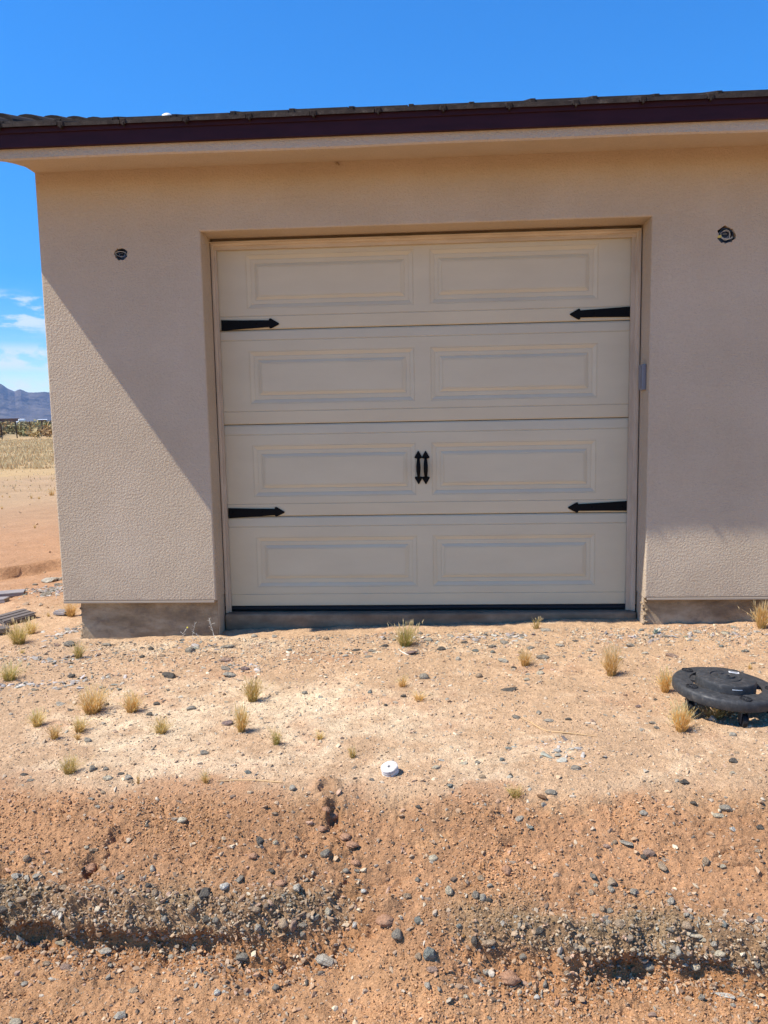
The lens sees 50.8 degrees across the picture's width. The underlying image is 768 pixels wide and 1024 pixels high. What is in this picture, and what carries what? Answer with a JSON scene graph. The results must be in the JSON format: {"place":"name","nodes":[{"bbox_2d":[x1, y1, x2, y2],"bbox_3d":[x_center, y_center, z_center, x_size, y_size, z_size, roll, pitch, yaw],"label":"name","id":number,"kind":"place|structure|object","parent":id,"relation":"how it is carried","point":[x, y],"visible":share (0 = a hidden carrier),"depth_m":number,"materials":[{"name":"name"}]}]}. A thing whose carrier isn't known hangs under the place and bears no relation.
{"place":"outdoors","nodes":[
{"label":"outdoors","id":0,"kind":"place"},
{"bbox_2d":[0,384,50,421],"bbox_3d":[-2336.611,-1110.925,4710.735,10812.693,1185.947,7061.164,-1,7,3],"label":"hills","id":1,"kind":"structure","parent":0,"point":[26,406],"depth_m":5629.95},
{"bbox_2d":[0,432,767,1023],"bbox_3d":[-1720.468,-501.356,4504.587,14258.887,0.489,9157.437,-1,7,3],"label":"ground","id":2,"kind":"structure","parent":0,"point":[22,540],"depth_m":2.61,"materials":[{"name":"soil"}]},
{"bbox_2d":[0,905,7,914],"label":"stone","id":3,"kind":"object","parent":2,"relation":"on","point":[3,908],"visible":1,"depth_m":2.40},
{"bbox_2d":[0,596,8,602],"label":"plank","id":4,"kind":"object","parent":2,"relation":"on","point":[4,599],"visible":1,"depth_m":5.79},
{"bbox_2d":[0,625,9,633],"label":"plank","id":5,"kind":"object","parent":2,"relation":"on","point":[3,630],"visible":0.8,"depth_m":4.90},
{"bbox_2d":[0,418,19,421],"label":"house","id":6,"kind":"structure","parent":2,"relation":"on","point":[10,419],"depth_m":270.78,"materials":[{"name":"brown"}]},
{"bbox_2d":[0,589,25,596],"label":"plank","id":7,"kind":"object","parent":2,"relation":"on","point":[14,593],"visible":1,"depth_m":5.97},
{"bbox_2d":[0,658,27,680],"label":"grass tuft","id":8,"kind":"object","parent":2,"relation":"on","point":[10,674],"visible":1,"depth_m":3.97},
{"bbox_2d":[8,1018,21,1023],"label":"stone","id":9,"kind":"object","parent":2,"relation":"on","point":[15,1021],"visible":1,"depth_m":2.12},
{"bbox_2d":[0,619,33,644],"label":"grass tuft","id":10,"kind":"object","parent":2,"relation":"on","point":[19,638],"visible":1,"depth_m":4.64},
{"bbox_2d":[0,608,36,624],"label":"plank","id":11,"kind":"object","parent":2,"relation":"on","point":[15,615],"visible":0.97,"depth_m":5.21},
{"bbox_2d":[16,896,26,901],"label":"stone","id":12,"kind":"object","parent":2,"relation":"on","point":[21,898],"visible":1,"depth_m":2.41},
{"bbox_2d":[0,419,52,437],"bbox_3d":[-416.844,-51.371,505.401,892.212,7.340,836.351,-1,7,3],"label":"desert scrub","id":13,"kind":"object","parent":2,"relation":"on","point":[35,428],"visible":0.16,"depth_m":77.81,"materials":[{"name":"green plant"}]},
{"bbox_2d":[0,437,54,491],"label":"dry field grass","id":14,"kind":"structure","parent":2,"relation":"on","point":[37,447],"depth_m":31.74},
{"bbox_2d":[1,473,55,618],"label":"gravel","id":15,"kind":"structure","parent":2,"relation":"on","point":[27,603],"depth_m":7.54,"materials":[{"name":"gravel"}]},
{"bbox_2d":[21,617,48,633],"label":"grass tuft","id":16,"kind":"object","parent":2,"relation":"on","point":[33,630],"visible":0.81,"depth_m":4.89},
{"bbox_2d":[20,706,50,727],"bbox_3d":[-1.450,0.854,3.362,0.112,0.084,0.126,-2,7,-10],"label":"grass tuft","id":17,"kind":"object","parent":2,"relation":"on","point":[37,720],"visible":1,"depth_m":3.36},
{"bbox_2d":[41,577,58,582],"bbox_3d":[-2.704,0.549,6.533,0.146,0.034,0.117,-6,12,4],"label":"slate slab","id":18,"kind":"object","parent":2,"relation":"on","point":[48,579],"depth_m":6.52,"materials":[{"name":"stone"}]},
{"bbox_2d":[41,723,65,739],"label":"grass tuft","id":19,"kind":"object","parent":2,"relation":"on","point":[54,732],"visible":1,"depth_m":3.21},
{"bbox_2d":[53,609,66,614],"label":"stone","id":20,"kind":"object","parent":2,"relation":"on","point":[55,612],"visible":0.82,"depth_m":5.28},
{"bbox_2d":[60,963,71,969],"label":"stone","id":21,"kind":"object","parent":2,"relation":"on","point":[64,966],"visible":1,"depth_m":2.30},
{"bbox_2d":[63,640,74,646],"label":"stone","id":22,"kind":"object","parent":2,"relation":"on","point":[68,643],"visible":0.92,"depth_m":4.53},
{"bbox_2d":[58,602,80,616],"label":"grass tuft","id":23,"kind":"object","parent":2,"relation":"on","point":[70,612],"visible":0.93,"depth_m":5.26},
{"bbox_2d":[47,752,94,774],"bbox_3d":[-1.126,0.899,2.905,0.134,0.074,0.138,-1,7,3],"label":"grass tuft","id":24,"kind":"object","parent":2,"relation":"on","point":[67,769],"visible":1,"depth_m":2.89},
{"bbox_2d":[64,713,92,733],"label":"grass tuft","id":25,"kind":"object","parent":2,"relation":"on","point":[79,727],"visible":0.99,"depth_m":3.27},
{"bbox_2d":[70,640,86,658],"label":"grass tuft","id":26,"kind":"object","parent":2,"relation":"on","point":[78,653],"visible":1,"depth_m":4.28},
{"bbox_2d":[84,863,96,874],"bbox_3d":[-0.918,1.116,2.526,0.041,0.035,0.040,-1,7,3],"label":"dirt clod","id":27,"kind":"object","parent":2,"relation":"on","point":[90,868],"visible":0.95,"depth_m":2.51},
{"bbox_2d":[71,683,117,714],"bbox_3d":[-1.261,0.805,3.494,0.262,0.129,0.300,-1,7,3],"label":"grass tuft","id":28,"kind":"object","parent":2,"relation":"on","point":[91,705],"visible":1,"depth_m":3.48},
{"bbox_2d":[99,947,111,954],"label":"stone","id":29,"kind":"object","parent":2,"relation":"on","point":[106,950],"visible":1,"depth_m":2.36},
{"bbox_2d":[113,1011,125,1018],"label":"stone","id":30,"kind":"object","parent":2,"relation":"on","point":[120,1015],"visible":1,"depth_m":2.14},
{"bbox_2d":[110,686,146,712],"bbox_3d":[-1.083,0.808,3.474,0.178,0.118,0.135,-1,7,3],"label":"grass tuft","id":31,"kind":"object","parent":2,"relation":"on","point":[132,705],"visible":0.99,"depth_m":3.47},
{"bbox_2d":[128,987,137,993],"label":"stone","id":32,"kind":"object","parent":2,"relation":"on","point":[133,990],"visible":1,"depth_m":2.22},
{"bbox_2d":[147,715,175,734],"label":"grass tuft","id":33,"kind":"object","parent":2,"relation":"on","point":[162,728],"visible":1,"depth_m":3.21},
{"bbox_2d":[162,672,175,678],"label":"stone","id":34,"kind":"object","parent":2,"relation":"on","point":[169,675],"visible":0.97,"depth_m":3.91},
{"bbox_2d":[177,817,186,822],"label":"stone","id":35,"kind":"object","parent":2,"relation":"on","point":[181,819],"visible":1,"depth_m":2.62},
{"bbox_2d":[185,647,194,652],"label":"stone","id":36,"kind":"object","parent":2,"relation":"on","point":[189,649],"visible":0.99,"depth_m":4.30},
{"bbox_2d":[187,904,195,913],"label":"stone","id":37,"kind":"object","parent":2,"relation":"on","point":[192,908],"visible":1,"depth_m":2.36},
{"bbox_2d":[198,769,210,783],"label":"grass tuft","id":38,"kind":"object","parent":2,"relation":"on","point":[204,779],"visible":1,"depth_m":2.77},
{"bbox_2d":[199,887,210,899],"bbox_3d":[-0.527,1.127,2.386,0.033,0.033,0.039,6,1,16],"label":"stone","id":39,"kind":"object","parent":2,"relation":"on","point":[204,892],"visible":1,"depth_m":2.38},
{"bbox_2d":[203,915,210,922],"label":"stone","id":40,"kind":"object","parent":2,"relation":"on","point":[205,918],"visible":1,"depth_m":2.35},
{"bbox_2d":[220,882,228,890],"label":"stone","id":41,"kind":"object","parent":2,"relation":"on","point":[224,886],"visible":1,"depth_m":2.40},
{"bbox_2d":[221,720,232,725],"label":"stone","id":42,"kind":"object","parent":2,"relation":"on","point":[227,722],"visible":0.97,"depth_m":3.26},
{"bbox_2d":[220,657,233,661],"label":"stone","id":43,"kind":"object","parent":2,"relation":"on","point":[225,659],"visible":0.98,"depth_m":4.12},
{"bbox_2d":[223,672,235,676],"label":"stone","id":44,"kind":"object","parent":2,"relation":"on","point":[228,674],"visible":1,"depth_m":3.88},
{"bbox_2d":[231,703,249,732],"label":"grass tuft","id":45,"kind":"object","parent":2,"relation":"on","point":[242,723],"visible":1,"depth_m":3.17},
{"bbox_2d":[236,952,247,960],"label":"stone","id":46,"kind":"object","parent":2,"relation":"on","point":[242,956],"visible":1,"depth_m":2.31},
{"bbox_2d":[216,779,282,782],"bbox_3d":[-0.457,0.918,2.761,0.238,0.015,0.021,0,7,10],"label":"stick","id":47,"kind":"object","parent":2,"relation":"on","point":[251,780],"visible":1,"depth_m":2.77,"materials":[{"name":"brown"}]},
{"bbox_2d":[248,853,257,858],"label":"dirt clod","id":48,"kind":"object","parent":2,"relation":"on","point":[252,855],"visible":1,"depth_m":2.48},
{"bbox_2d":[235,676,274,701],"bbox_3d":[-0.577,0.772,3.538,0.174,0.122,0.165,-1,7,3],"label":"grass tuft","id":49,"kind":"object","parent":2,"relation":"on","point":[252,693],"visible":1,"depth_m":3.53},
{"bbox_2d":[249,905,260,913],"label":"stone","id":50,"kind":"object","parent":2,"relation":"on","point":[255,909],"visible":1,"depth_m":2.34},
{"bbox_2d":[256,836,263,845],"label":"stone","id":51,"kind":"object","parent":2,"relation":"on","point":[259,840],"visible":1,"depth_m":2.53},
{"bbox_2d":[267,726,283,744],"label":"grass tuft","id":52,"kind":"object","parent":2,"relation":"on","point":[276,739],"visible":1,"depth_m":3.05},
{"bbox_2d":[274,879,286,886],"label":"dirt clod","id":53,"kind":"object","parent":2,"relation":"on","point":[281,882],"visible":1,"depth_m":2.40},
{"bbox_2d":[278,917,288,928],"bbox_3d":[-0.291,1.191,2.340,0.033,0.032,0.038,-10,0,-12],"label":"stone","id":54,"kind":"object","parent":2,"relation":"on","point":[283,923],"visible":1,"depth_m":2.33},
{"bbox_2d":[290,919,297,931],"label":"stone","id":55,"kind":"object","parent":2,"relation":"on","point":[293,925],"visible":1,"depth_m":2.33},
{"bbox_2d":[293,883,300,892],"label":"stone","id":56,"kind":"object","parent":2,"relation":"on","point":[296,887],"visible":1,"depth_m":2.39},
{"bbox_2d":[309,729,324,739],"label":"grass tuft","id":57,"kind":"object","parent":2,"relation":"on","point":[319,737],"visible":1,"depth_m":3.09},
{"bbox_2d":[317,826,326,831],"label":"dirt clod","id":58,"kind":"object","parent":2,"relation":"on","point":[321,828],"visible":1,"depth_m":2.56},
{"bbox_2d":[315,953,333,966],"bbox_3d":[-0.164,1.272,2.294,0.061,0.025,0.036,9,-2,13],"label":"stone","id":59,"kind":"object","parent":2,"relation":"on","point":[324,959],"visible":1,"depth_m":2.28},
{"bbox_2d":[320,849,329,857],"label":"stone","id":60,"kind":"object","parent":2,"relation":"on","point":[325,853],"visible":1,"depth_m":2.48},
{"bbox_2d":[330,812,337,819],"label":"dirt clod","id":61,"kind":"object","parent":2,"relation":"on","point":[334,815],"visible":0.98,"depth_m":2.63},
{"bbox_2d":[339,833,350,840],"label":"dirt clod","id":62,"kind":"object","parent":2,"relation":"on","point":[345,836],"visible":1,"depth_m":2.53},
{"bbox_2d":[345,744,359,758],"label":"grass tuft","id":63,"kind":"object","parent":2,"relation":"on","point":[353,755],"visible":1,"depth_m":2.92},
{"bbox_2d":[346,841,358,847],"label":"dirt clod","id":64,"kind":"object","parent":2,"relation":"on","point":[351,844],"visible":1,"depth_m":2.50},
{"bbox_2d":[351,859,360,865],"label":"dirt clod","id":65,"kind":"object","parent":2,"relation":"on","point":[356,862],"visible":1,"depth_m":2.47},
{"bbox_2d":[0,89,767,638],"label":"garage building","id":66,"kind":"structure","parent":2,"relation":"on","point":[482,363],"depth_m":4.46,"materials":[{"name":"paint"}]},
{"bbox_2d":[210,229,635,610],"bbox_3d":[0.223,-0.510,4.585,2.438,2.182,0.090,-1,7,3],"label":"garage door","id":67,"kind":"structure","parent":66,"relation":"in","point":[420,426],"depth_m":4.59,"materials":[{"name":"beige metal"}]},
{"bbox_2d":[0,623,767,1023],"bbox_3d":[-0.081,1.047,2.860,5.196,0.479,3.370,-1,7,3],"label":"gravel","id":68,"kind":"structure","parent":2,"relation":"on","point":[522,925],"depth_m":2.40,"materials":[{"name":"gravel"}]},
{"bbox_2d":[0,560,767,1023],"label":"soil crumbs","id":69,"kind":"object","parent":2,"relation":"on","point":[472,902],"visible":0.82,"depth_m":2.38,"materials":[{"name":"soil"}]},
{"bbox_2d":[0,585,767,769],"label":"slate rubble","id":70,"kind":"object","parent":2,"relation":"on","point":[197,647],"visible":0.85,"depth_m":4.24,"materials":[{"name":"stone"}]},
{"bbox_2d":[1,626,767,699],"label":"stone chips","id":71,"kind":"object","parent":2,"relation":"on","point":[310,659],"visible":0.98,"depth_m":4.13,"materials":[{"name":"gravel"}]},
{"bbox_2d":[375,914,393,926],"bbox_3d":[0.003,1.163,2.302,0.056,0.030,0.041,-1,7,3],"label":"rock","id":72,"kind":"object","parent":2,"relation":"on","point":[384,920],"visible":1,"depth_m":2.29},
{"bbox_2d":[381,761,398,776],"bbox_3d":[0.020,0.883,2.779,0.060,0.024,0.060,-17,20,-12],"label":"spool","id":73,"kind":"object","parent":2,"relation":"on","point":[389,768],"visible":1,"depth_m":2.77},
{"bbox_2d":[391,929,402,939],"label":"stone","id":74,"kind":"object","parent":2,"relation":"on","point":[396,934],"visible":1,"depth_m":2.25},
{"bbox_2d":[392,674,410,686],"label":"grass tuft","id":75,"kind":"object","parent":2,"relation":"on","point":[402,684],"visible":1,"depth_m":3.62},
{"bbox_2d":[387,621,425,646],"bbox_3d":[0.120,0.630,4.236,0.241,0.146,0.246,-1,7,3],"label":"grass tuft","id":76,"kind":"object","parent":2,"relation":"on","point":[403,640],"visible":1,"depth_m":4.23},
{"bbox_2d":[414,916,422,924],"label":"stone","id":77,"kind":"object","parent":2,"relation":"on","point":[418,920],"visible":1,"depth_m":2.28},
{"bbox_2d":[409,691,429,701],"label":"grass tuft","id":78,"kind":"object","parent":2,"relation":"on","point":[419,697],"visible":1,"depth_m":3.45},
{"bbox_2d":[419,673,428,678],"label":"stone","id":79,"kind":"object","parent":2,"relation":"on","point":[423,676],"visible":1,"depth_m":3.72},
{"bbox_2d":[423,946,436,960],"bbox_3d":[0.126,1.208,2.212,0.036,0.032,0.037,-2,16,15],"label":"stone","id":80,"kind":"object","parent":2,"relation":"on","point":[429,953],"visible":1,"depth_m":2.20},
{"bbox_2d":[426,966,437,972],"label":"stone","id":81,"kind":"object","parent":2,"relation":"on","point":[431,969],"visible":1,"depth_m":2.18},
{"bbox_2d":[429,854,437,860],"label":"stone","id":82,"kind":"object","parent":2,"relation":"on","point":[433,857],"visible":1,"depth_m":2.45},
{"bbox_2d":[445,885,452,894],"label":"stone","id":83,"kind":"object","parent":2,"relation":"on","point":[448,890],"visible":1,"depth_m":2.34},
{"bbox_2d":[471,936,477,947],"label":"stone","id":84,"kind":"object","parent":2,"relation":"on","point":[474,940],"visible":1,"depth_m":2.22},
{"bbox_2d":[472,890,478,898],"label":"stone","id":85,"kind":"object","parent":2,"relation":"on","point":[475,894],"visible":1,"depth_m":2.32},
{"bbox_2d":[482,939,495,946],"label":"stone","id":86,"kind":"object","parent":2,"relation":"on","point":[489,942],"visible":1,"depth_m":2.22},
{"bbox_2d":[501,865,511,875],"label":"stone","id":87,"kind":"object","parent":2,"relation":"on","point":[506,870],"visible":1,"depth_m":2.38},
{"bbox_2d":[501,687,516,691],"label":"stone","id":88,"kind":"object","parent":2,"relation":"on","point":[510,689],"visible":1,"depth_m":3.52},
{"bbox_2d":[500,970,520,985],"bbox_3d":[0.344,1.266,2.196,0.060,0.037,0.045,-1,7,3],"label":"dirt clod","id":89,"kind":"object","parent":2,"relation":"on","point":[510,977],"visible":1,"depth_m":2.18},
{"bbox_2d":[504,784,527,801],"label":"grass tuft","id":90,"kind":"object","parent":2,"relation":"on","point":[514,793],"visible":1,"depth_m":2.62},
{"bbox_2d":[516,649,534,665],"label":"grass tuft","id":91,"kind":"object","parent":2,"relation":"on","point":[524,660],"visible":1,"depth_m":3.85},
{"bbox_2d":[527,616,541,628],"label":"grass tuft","id":92,"kind":"object","parent":2,"relation":"on","point":[537,625],"visible":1,"depth_m":4.44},
{"bbox_2d":[535,927,543,934],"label":"stone","id":93,"kind":"object","parent":2,"relation":"on","point":[539,930],"visible":1,"depth_m":2.21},
{"bbox_2d":[536,654,548,658],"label":"stone","id":94,"kind":"object","parent":2,"relation":"on","point":[542,656],"visible":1,"depth_m":3.93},
{"bbox_2d":[545,789,555,794],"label":"stone","id":95,"kind":"object","parent":2,"relation":"on","point":[549,791],"visible":1,"depth_m":2.62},
{"bbox_2d":[520,717,595,736],"bbox_3d":[0.647,0.829,3.085,0.324,0.010,0.057,5,9,41],"label":"stick","id":96,"kind":"object","parent":2,"relation":"on","point":[556,731],"visible":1,"depth_m":3.05,"materials":[{"name":"brown"}]},
{"bbox_2d":[607,877,615,885],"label":"stone","id":97,"kind":"object","parent":2,"relation":"on","point":[611,881],"visible":1,"depth_m":2.34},
{"bbox_2d":[599,644,624,676],"bbox_3d":[1.024,0.669,3.663,0.131,0.155,0.159,1,7,14],"label":"grass tuft","id":98,"kind":"object","parent":2,"relation":"on","point":[611,665],"visible":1,"depth_m":3.65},
{"bbox_2d":[614,919,624,928],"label":"stone","id":99,"kind":"object","parent":2,"relation":"on","point":[618,923],"visible":1,"depth_m":2.22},
{"bbox_2d":[619,840,632,845],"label":"stone","id":100,"kind":"object","parent":2,"relation":"on","point":[626,842],"visible":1,"depth_m":2.44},
{"bbox_2d":[630,888,638,894],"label":"stone","id":101,"kind":"object","parent":2,"relation":"on","point":[633,891],"visible":1,"depth_m":2.32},
{"bbox_2d":[643,960,654,970],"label":"stone","id":102,"kind":"object","parent":2,"relation":"on","point":[647,966],"visible":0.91,"depth_m":2.20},
{"bbox_2d":[643,849,654,855],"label":"stone","id":103,"kind":"object","parent":2,"relation":"on","point":[648,852],"visible":1,"depth_m":2.41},
{"bbox_2d":[658,861,666,870],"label":"stone","id":104,"kind":"object","parent":2,"relation":"on","point":[661,865],"visible":1,"depth_m":2.38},
{"bbox_2d":[652,665,672,692],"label":"grass tuft","id":105,"kind":"object","parent":2,"relation":"on","point":[665,682],"visible":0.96,"depth_m":3.41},
{"bbox_2d":[666,897,673,904],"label":"stone","id":106,"kind":"object","parent":2,"relation":"on","point":[670,900],"visible":1,"depth_m":2.27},
{"bbox_2d":[668,952,676,958],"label":"stone","id":107,"kind":"object","parent":2,"relation":"on","point":[672,955],"visible":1,"depth_m":2.18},
{"bbox_2d":[653,699,702,732],"bbox_3d":[1.111,0.760,3.021,0.173,0.125,0.161,-1,7,3],"label":"grass tuft","id":108,"kind":"object","parent":2,"relation":"on","point":[681,721],"visible":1,"depth_m":3.01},
{"bbox_2d":[675,946,681,956],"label":"stone","id":109,"kind":"object","parent":2,"relation":"on","point":[678,952],"visible":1,"depth_m":2.17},
{"bbox_2d":[681,921,692,929],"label":"stone","id":110,"kind":"object","parent":2,"relation":"on","point":[686,925],"visible":1,"depth_m":2.21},
{"bbox_2d":[687,933,702,937],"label":"stone","id":111,"kind":"object","parent":2,"relation":"on","point":[695,935],"visible":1,"depth_m":2.20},
{"bbox_2d":[691,963,700,970],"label":"stone","id":112,"kind":"object","parent":2,"relation":"on","point":[694,967],"visible":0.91,"depth_m":2.19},
{"bbox_2d":[702,857,709,865],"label":"stone","id":113,"kind":"object","parent":2,"relation":"on","point":[705,861],"visible":1,"depth_m":2.37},
{"bbox_2d":[697,705,732,718],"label":"grass tuft","id":114,"kind":"object","parent":2,"relation":"on","point":[716,714],"visible":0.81,"depth_m":3.12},
{"bbox_2d":[712,813,723,817],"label":"stone","id":115,"kind":"object","parent":2,"relation":"on","point":[717,815],"visible":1,"depth_m":2.49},
{"bbox_2d":[672,667,767,727],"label":"trash can dolly","id":116,"kind":"object","parent":2,"relation":"on","point":[727,689],"visible":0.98,"depth_m":3.09,"materials":[{"name":"black plastic"}]},
{"bbox_2d":[714,950,725,956],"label":"stone","id":117,"kind":"object","parent":2,"relation":"on","point":[718,953],"visible":1,"depth_m":2.17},
{"bbox_2d":[718,804,731,811],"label":"stone","id":118,"kind":"object","parent":2,"relation":"on","point":[725,807],"visible":1,"depth_m":2.51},
{"bbox_2d":[715,992,734,998],"bbox_3d":[0.903,1.280,2.142,0.051,0.005,0.021,2,2,16],"label":"stone","id":119,"kind":"object","parent":2,"relation":"on","point":[725,994],"visible":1,"depth_m":2.14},
{"bbox_2d":[738,599,767,628],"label":"grass tuft","id":120,"kind":"object","parent":2,"relation":"on","point":[761,617],"visible":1,"depth_m":4.28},
{"bbox_2d":[0,0,767,391],"label":"sky","id":121,"kind":"structure","parent":0,"point":[64,58],"materials":[{"name":"blue"}]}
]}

